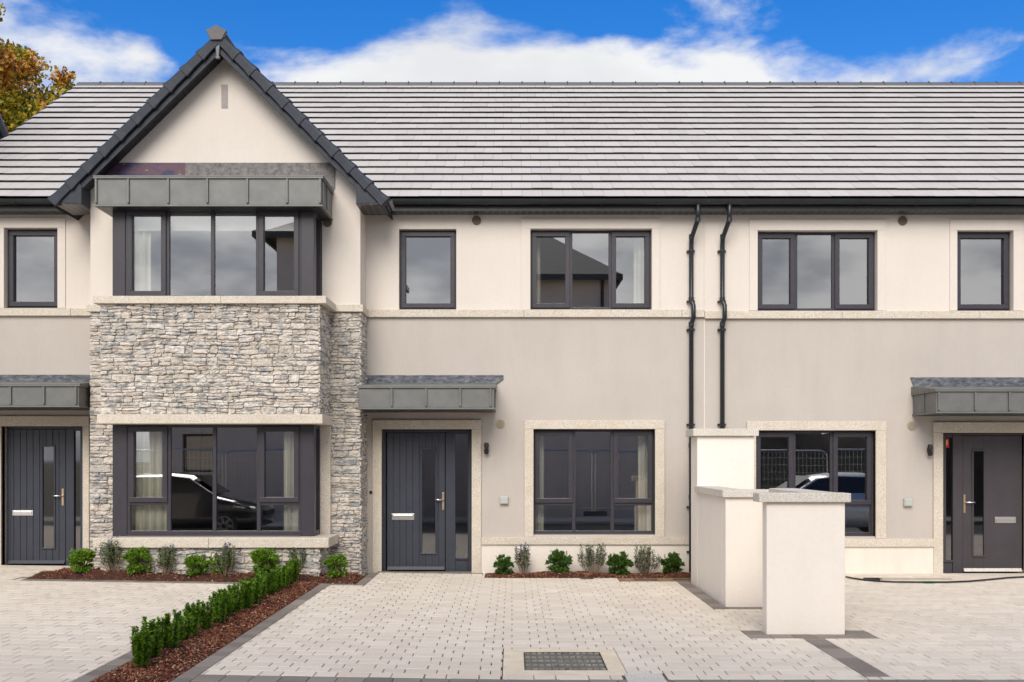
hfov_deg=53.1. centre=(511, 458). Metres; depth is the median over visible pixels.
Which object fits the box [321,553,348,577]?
box shrub
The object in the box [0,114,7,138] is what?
neighbouring house
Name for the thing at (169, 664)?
bark mulch
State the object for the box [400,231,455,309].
window
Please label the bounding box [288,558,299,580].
hedge shrub
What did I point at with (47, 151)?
terraced house
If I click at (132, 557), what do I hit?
box shrub
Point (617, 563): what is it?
box shrub
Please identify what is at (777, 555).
dividing wall
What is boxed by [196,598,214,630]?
hedge shrub
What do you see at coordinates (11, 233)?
window
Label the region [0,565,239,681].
driveway
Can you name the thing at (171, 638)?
hedge shrub
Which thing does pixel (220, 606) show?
hedge shrub
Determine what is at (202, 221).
roller blind
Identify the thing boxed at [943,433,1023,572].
door
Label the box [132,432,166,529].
curtain
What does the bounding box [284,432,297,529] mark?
curtain
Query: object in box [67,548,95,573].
box shrub
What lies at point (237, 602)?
hedge shrub
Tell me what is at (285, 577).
hedge shrub
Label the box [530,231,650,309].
window
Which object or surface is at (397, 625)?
driveway
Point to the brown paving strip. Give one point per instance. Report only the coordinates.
(649, 580)
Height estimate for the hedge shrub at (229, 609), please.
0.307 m
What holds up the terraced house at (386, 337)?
on the ground
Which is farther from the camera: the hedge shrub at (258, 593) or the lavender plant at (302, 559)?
the lavender plant at (302, 559)
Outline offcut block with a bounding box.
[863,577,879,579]
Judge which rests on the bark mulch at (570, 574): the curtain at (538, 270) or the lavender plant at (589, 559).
the lavender plant at (589, 559)
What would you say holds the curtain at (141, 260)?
hanging from the terraced house at (386, 337)
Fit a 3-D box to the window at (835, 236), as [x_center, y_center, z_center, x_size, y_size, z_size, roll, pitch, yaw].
[4.452,-2.743,15.050,1.741,1.170,0.100,0,0,0]
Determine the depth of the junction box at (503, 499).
14.87 m
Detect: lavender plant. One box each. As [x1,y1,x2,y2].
[98,535,121,571]
[156,544,176,573]
[214,542,236,576]
[287,547,306,572]
[513,542,530,572]
[577,543,607,571]
[633,544,660,573]
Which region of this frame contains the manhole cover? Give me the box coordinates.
[503,649,625,678]
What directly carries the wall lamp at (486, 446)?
attached to the terraced house at (386, 337)
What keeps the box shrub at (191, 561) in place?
on the bark mulch at (120, 574)
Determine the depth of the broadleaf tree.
29.54 m
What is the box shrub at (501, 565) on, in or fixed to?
on the bark mulch at (570, 574)
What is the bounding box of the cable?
[845,576,1023,582]
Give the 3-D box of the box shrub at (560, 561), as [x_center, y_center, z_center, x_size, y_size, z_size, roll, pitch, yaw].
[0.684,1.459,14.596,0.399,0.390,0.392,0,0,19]
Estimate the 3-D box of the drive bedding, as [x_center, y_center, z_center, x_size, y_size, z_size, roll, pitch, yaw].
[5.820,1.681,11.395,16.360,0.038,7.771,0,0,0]
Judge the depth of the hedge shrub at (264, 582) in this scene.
11.53 m
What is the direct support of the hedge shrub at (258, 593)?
on the bark mulch at (169, 664)
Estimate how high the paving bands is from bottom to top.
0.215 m
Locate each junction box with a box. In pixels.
[500,496,507,503]
[903,498,912,505]
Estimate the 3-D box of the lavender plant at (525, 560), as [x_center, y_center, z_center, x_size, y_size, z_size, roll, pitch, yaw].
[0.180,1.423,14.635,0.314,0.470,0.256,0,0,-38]
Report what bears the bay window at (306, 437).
in the terraced house at (386, 337)
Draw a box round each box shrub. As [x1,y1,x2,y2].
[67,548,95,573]
[121,546,152,574]
[184,554,208,575]
[208,553,223,573]
[248,547,280,572]
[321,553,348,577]
[493,554,514,574]
[545,548,572,572]
[606,551,633,574]
[660,551,685,573]
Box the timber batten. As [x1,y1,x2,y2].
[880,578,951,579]
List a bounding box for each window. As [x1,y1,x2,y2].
[8,230,56,307]
[113,211,321,295]
[113,425,319,536]
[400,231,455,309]
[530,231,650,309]
[534,430,653,533]
[756,431,872,535]
[758,232,874,310]
[957,232,1009,310]
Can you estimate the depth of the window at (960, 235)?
15.01 m
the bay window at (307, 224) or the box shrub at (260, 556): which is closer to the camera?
the box shrub at (260, 556)
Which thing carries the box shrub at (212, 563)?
on the bark mulch at (120, 574)
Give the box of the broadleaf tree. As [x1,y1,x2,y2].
[0,3,76,132]
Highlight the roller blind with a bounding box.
[133,213,293,230]
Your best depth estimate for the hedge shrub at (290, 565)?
12.92 m
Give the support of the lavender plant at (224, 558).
on the bark mulch at (120, 574)
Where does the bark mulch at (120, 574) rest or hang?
on the drive bedding
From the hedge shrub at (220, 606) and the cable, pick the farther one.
the cable
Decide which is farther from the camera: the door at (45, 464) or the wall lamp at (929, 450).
the door at (45, 464)
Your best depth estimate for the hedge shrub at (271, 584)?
11.87 m
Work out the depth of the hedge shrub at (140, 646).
7.84 m
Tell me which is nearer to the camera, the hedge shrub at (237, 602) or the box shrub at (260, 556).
the hedge shrub at (237, 602)
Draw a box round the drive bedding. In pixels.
[365,573,587,681]
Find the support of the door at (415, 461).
in the terraced house at (386, 337)
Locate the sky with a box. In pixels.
[0,0,1023,97]
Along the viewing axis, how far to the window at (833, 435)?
15.01 m
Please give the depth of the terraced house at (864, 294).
14.93 m
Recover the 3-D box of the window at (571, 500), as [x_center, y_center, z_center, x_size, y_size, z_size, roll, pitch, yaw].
[1.198,0.338,15.050,1.766,1.540,0.100,0,0,0]
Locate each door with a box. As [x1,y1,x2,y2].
[6,427,82,565]
[383,430,471,572]
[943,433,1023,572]
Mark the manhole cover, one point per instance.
(555, 662)
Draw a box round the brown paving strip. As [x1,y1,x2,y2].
[617,578,690,582]
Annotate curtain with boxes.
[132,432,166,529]
[133,231,150,290]
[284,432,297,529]
[536,436,543,529]
[537,238,539,302]
[634,238,643,302]
[638,436,650,529]
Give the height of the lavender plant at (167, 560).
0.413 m
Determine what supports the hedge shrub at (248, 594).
on the bark mulch at (169, 664)
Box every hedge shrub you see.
[129,625,155,668]
[140,616,164,658]
[156,612,184,648]
[171,609,193,640]
[182,602,199,636]
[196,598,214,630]
[208,588,229,624]
[223,588,233,615]
[227,583,243,612]
[239,579,256,608]
[244,574,263,603]
[255,572,267,598]
[262,569,278,594]
[275,569,281,591]
[277,565,291,588]
[285,559,294,584]
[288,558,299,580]
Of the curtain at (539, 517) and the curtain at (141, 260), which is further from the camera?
the curtain at (539, 517)
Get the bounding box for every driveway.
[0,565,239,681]
[202,573,1023,681]
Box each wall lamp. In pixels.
[484,442,488,453]
[927,444,932,455]
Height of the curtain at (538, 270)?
2.000 m
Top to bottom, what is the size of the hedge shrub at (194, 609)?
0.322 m
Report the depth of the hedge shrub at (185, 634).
8.86 m
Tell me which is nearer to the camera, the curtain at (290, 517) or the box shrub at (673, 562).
the curtain at (290, 517)
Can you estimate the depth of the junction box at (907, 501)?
14.87 m
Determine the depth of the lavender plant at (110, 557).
13.51 m
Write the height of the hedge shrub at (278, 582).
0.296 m
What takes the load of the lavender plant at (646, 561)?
on the bark mulch at (570, 574)
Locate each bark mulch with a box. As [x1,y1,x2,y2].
[27,567,364,583]
[92,580,318,681]
[485,571,690,578]
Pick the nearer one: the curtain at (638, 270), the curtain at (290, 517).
the curtain at (290, 517)
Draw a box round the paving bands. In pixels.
[11,571,1023,681]
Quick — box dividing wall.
[686,429,850,634]
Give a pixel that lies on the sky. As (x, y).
(656, 41)
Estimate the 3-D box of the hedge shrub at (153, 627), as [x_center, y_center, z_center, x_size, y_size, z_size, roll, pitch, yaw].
[-2.896,1.427,8.174,0.216,0.337,0.204,0,0,35]
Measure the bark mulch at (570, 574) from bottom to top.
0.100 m
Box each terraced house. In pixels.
[0,81,164,565]
[48,25,713,575]
[656,81,1023,573]
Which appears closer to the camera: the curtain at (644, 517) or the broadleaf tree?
the curtain at (644, 517)
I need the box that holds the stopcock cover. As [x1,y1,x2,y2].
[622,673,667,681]

